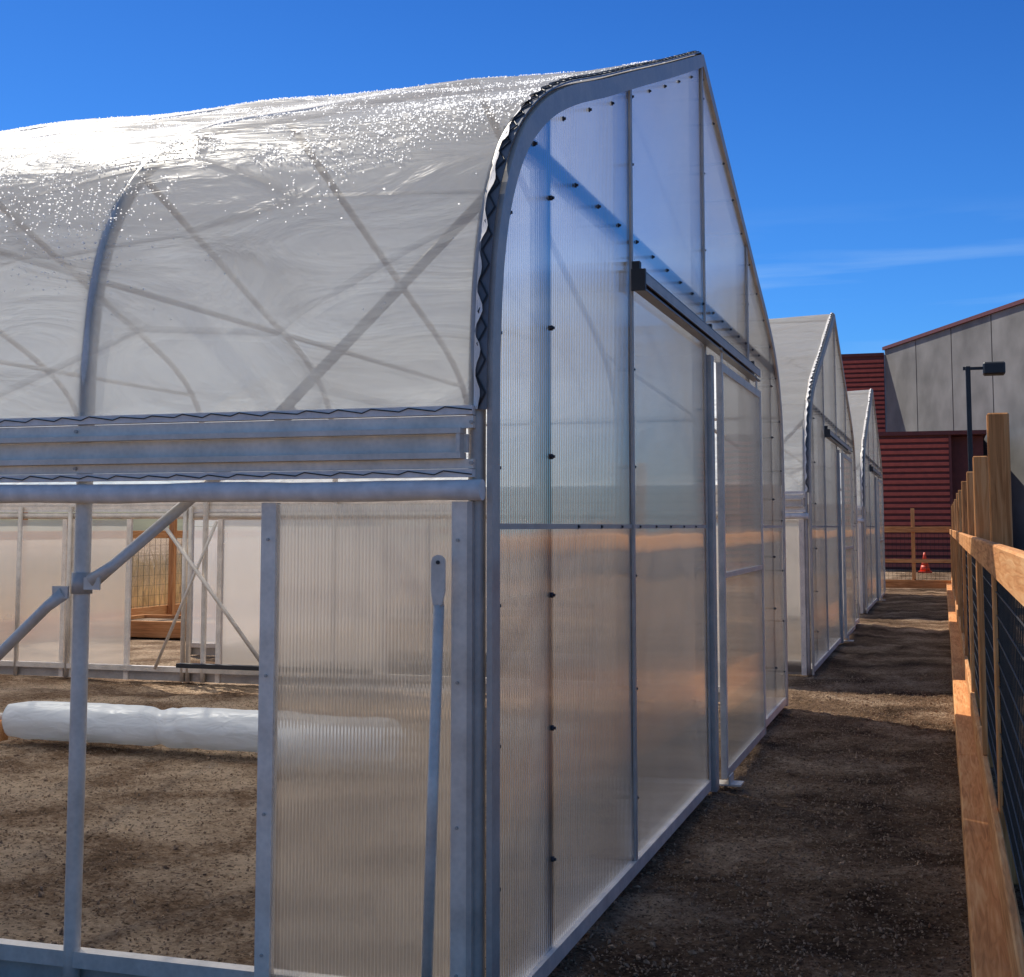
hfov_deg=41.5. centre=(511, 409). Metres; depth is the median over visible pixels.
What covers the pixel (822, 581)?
greenhouse
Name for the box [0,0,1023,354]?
sky
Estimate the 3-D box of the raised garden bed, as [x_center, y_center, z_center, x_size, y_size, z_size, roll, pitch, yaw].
[-4.492,3.037,18.884,2.300,0.220,1.250,-2,-5,18]
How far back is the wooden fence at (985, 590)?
5.82 m
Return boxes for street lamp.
[963,361,1005,471]
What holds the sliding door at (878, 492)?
in the greenhouse at (871, 540)
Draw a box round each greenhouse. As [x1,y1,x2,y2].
[0,50,787,976]
[188,312,859,674]
[841,388,885,612]
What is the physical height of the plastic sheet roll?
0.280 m
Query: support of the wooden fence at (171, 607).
on the ground at (894, 633)
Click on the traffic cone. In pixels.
(924, 570)
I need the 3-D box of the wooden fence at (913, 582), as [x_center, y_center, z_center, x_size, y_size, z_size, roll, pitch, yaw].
[5.195,3.546,34.711,11.606,1.950,0.130,-2,-5,18]
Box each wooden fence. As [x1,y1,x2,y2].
[23,512,187,615]
[884,508,950,588]
[946,413,1023,976]
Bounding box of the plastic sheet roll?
[0,701,257,751]
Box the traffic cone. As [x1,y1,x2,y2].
[918,552,931,572]
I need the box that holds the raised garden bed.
[130,614,185,638]
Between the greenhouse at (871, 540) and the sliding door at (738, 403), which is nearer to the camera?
the sliding door at (738, 403)
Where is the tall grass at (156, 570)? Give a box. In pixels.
[70,538,187,607]
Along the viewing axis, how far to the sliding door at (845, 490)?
17.95 m
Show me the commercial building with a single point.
(917, 384)
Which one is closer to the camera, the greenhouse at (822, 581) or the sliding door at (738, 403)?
the sliding door at (738, 403)
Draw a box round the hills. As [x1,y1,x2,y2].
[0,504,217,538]
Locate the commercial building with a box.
[841,298,1023,569]
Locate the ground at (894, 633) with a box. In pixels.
[0,539,1023,976]
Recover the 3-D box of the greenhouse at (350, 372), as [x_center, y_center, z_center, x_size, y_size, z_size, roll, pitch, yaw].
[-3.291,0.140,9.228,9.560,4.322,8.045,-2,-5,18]
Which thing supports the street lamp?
on the ground at (894, 633)
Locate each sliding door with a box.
[631,261,765,791]
[824,426,855,642]
[870,464,884,600]
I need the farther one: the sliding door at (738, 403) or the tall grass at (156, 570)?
the tall grass at (156, 570)

